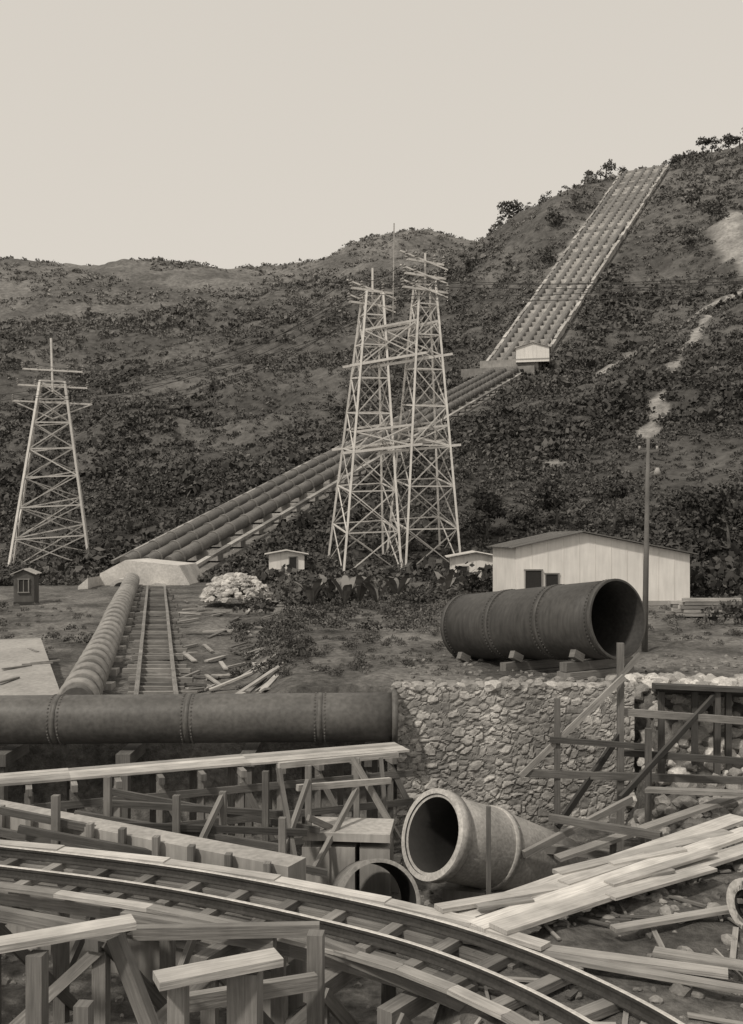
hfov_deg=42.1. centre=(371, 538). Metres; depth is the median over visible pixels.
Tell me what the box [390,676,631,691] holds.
top course
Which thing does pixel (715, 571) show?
yard bushes
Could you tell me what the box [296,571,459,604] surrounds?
banana plants
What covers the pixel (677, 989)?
rubble
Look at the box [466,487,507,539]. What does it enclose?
tree
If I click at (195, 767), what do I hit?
timber walkway
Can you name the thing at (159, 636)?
incline track
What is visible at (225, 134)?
sky
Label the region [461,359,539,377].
penstock anchor block
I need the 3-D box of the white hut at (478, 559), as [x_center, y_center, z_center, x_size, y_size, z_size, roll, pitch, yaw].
[7.015,2.359,66.000,3.909,3.105,4.700,0,0,3]
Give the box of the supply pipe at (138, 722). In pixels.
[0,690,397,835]
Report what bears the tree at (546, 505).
on the terrain
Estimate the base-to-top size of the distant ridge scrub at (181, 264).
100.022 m
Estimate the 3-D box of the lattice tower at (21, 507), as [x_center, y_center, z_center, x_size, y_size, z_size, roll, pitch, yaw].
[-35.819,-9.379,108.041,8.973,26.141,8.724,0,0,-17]
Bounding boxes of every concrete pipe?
[332,858,419,904]
[401,788,586,900]
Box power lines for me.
[0,264,742,409]
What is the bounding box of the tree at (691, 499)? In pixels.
[673,482,721,532]
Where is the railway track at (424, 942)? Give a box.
[0,845,692,1023]
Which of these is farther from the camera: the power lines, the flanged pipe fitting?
the power lines
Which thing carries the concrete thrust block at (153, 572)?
on the terrain
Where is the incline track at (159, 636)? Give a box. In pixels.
[122,585,197,693]
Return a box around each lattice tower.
[8,338,92,565]
[327,223,460,570]
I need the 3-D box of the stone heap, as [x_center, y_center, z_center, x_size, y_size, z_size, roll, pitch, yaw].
[-8.049,2.899,57.988,4.602,1.839,3.470,0,0,0]
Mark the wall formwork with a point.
(189, 947)
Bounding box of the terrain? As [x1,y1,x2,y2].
[0,145,742,1023]
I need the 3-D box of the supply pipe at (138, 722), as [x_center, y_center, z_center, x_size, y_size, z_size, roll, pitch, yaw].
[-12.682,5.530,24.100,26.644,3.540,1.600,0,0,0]
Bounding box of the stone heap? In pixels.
[199,572,274,603]
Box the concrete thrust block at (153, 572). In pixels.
[78,558,202,588]
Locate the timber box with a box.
[301,817,400,896]
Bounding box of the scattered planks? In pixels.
[173,600,293,693]
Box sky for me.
[0,0,742,268]
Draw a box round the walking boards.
[0,840,549,1023]
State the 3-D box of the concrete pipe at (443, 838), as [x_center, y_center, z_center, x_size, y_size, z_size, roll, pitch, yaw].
[2.589,6.366,19.577,4.102,3.019,1.868,0,0,-33]
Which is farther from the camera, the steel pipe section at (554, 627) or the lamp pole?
the lamp pole
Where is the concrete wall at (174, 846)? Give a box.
[0,800,306,1017]
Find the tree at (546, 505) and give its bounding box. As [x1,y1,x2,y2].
[529,479,578,527]
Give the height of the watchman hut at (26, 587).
2.753 m
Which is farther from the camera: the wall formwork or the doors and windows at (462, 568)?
the doors and windows at (462, 568)
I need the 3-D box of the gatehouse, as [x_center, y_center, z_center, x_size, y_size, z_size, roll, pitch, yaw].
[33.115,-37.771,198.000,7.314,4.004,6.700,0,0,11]
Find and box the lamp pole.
[638,438,661,651]
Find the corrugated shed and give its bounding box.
[486,531,698,606]
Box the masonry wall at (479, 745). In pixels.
[397,687,634,825]
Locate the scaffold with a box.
[486,643,742,894]
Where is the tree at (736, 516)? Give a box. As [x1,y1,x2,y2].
[712,485,742,528]
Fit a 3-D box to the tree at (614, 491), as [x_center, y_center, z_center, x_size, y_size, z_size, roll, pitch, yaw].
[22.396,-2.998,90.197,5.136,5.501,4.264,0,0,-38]
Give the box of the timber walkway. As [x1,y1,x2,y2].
[0,742,412,851]
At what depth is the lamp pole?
32.93 m
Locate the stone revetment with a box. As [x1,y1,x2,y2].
[601,672,742,850]
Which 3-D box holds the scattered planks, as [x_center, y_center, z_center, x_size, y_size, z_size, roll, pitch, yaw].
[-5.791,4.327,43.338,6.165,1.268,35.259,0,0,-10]
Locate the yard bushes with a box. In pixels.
[0,536,742,689]
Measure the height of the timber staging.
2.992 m
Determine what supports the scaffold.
on the terrain
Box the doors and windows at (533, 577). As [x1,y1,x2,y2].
[524,569,559,587]
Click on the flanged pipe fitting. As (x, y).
(734, 897)
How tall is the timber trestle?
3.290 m
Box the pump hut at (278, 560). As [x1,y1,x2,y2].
[264,549,308,574]
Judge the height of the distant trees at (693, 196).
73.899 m
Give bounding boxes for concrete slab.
[0,638,59,694]
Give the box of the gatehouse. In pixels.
[514,342,550,364]
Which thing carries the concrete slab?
on the terrain
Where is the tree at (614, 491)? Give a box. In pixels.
[584,478,638,533]
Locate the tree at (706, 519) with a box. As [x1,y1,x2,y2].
[677,480,742,550]
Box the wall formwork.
[0,804,289,975]
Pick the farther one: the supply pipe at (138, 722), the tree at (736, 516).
the tree at (736, 516)
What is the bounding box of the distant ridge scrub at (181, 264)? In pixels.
[0,227,466,311]
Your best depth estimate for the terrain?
125.72 m
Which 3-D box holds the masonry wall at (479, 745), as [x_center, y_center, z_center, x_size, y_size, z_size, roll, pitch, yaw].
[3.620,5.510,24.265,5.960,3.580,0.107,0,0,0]
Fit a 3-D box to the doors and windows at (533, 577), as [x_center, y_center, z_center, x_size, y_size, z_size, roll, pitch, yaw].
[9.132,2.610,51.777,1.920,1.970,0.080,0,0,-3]
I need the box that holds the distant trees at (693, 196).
[438,127,742,278]
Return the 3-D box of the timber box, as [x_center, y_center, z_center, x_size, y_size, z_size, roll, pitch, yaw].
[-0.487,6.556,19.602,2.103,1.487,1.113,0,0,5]
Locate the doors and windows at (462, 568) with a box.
[457,566,491,576]
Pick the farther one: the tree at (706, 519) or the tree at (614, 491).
the tree at (614, 491)
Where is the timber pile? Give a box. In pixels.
[665,598,742,616]
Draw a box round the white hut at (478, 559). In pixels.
[445,550,492,592]
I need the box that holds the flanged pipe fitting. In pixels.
[726,878,742,929]
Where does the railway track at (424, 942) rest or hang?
on the timber trestle
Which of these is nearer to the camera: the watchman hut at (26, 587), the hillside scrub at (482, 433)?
the watchman hut at (26, 587)
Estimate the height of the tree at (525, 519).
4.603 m
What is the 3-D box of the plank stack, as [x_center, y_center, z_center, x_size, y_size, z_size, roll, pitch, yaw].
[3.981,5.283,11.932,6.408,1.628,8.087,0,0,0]
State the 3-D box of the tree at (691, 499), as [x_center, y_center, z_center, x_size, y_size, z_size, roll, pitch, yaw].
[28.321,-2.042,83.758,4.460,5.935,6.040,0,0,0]
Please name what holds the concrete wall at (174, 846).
on the terrain
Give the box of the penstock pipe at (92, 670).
[58,572,142,694]
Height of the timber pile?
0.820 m
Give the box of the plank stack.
[434,814,742,1023]
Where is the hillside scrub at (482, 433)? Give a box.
[0,143,742,585]
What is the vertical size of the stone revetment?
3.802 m
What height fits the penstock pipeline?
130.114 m
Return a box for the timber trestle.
[0,899,459,1023]
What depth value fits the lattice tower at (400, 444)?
79.92 m
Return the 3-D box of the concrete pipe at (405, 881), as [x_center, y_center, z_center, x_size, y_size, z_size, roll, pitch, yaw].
[0.027,6.715,17.908,1.480,1.922,1.996,0,0,-9]
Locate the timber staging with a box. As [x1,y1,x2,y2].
[0,751,401,962]
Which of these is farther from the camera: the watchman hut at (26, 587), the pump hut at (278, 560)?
the pump hut at (278, 560)
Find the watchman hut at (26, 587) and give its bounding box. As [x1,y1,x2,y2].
[10,568,41,605]
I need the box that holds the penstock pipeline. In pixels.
[111,164,668,566]
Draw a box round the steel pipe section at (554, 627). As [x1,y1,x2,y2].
[440,579,645,679]
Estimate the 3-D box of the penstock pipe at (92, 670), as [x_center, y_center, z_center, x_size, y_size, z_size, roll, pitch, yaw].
[-12.860,3.849,48.758,1.571,2.840,45.538,0,0,-12]
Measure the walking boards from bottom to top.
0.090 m
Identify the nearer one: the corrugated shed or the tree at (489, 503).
the corrugated shed
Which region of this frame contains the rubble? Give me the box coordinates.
[1,651,742,1023]
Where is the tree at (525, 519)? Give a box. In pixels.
[508,505,545,536]

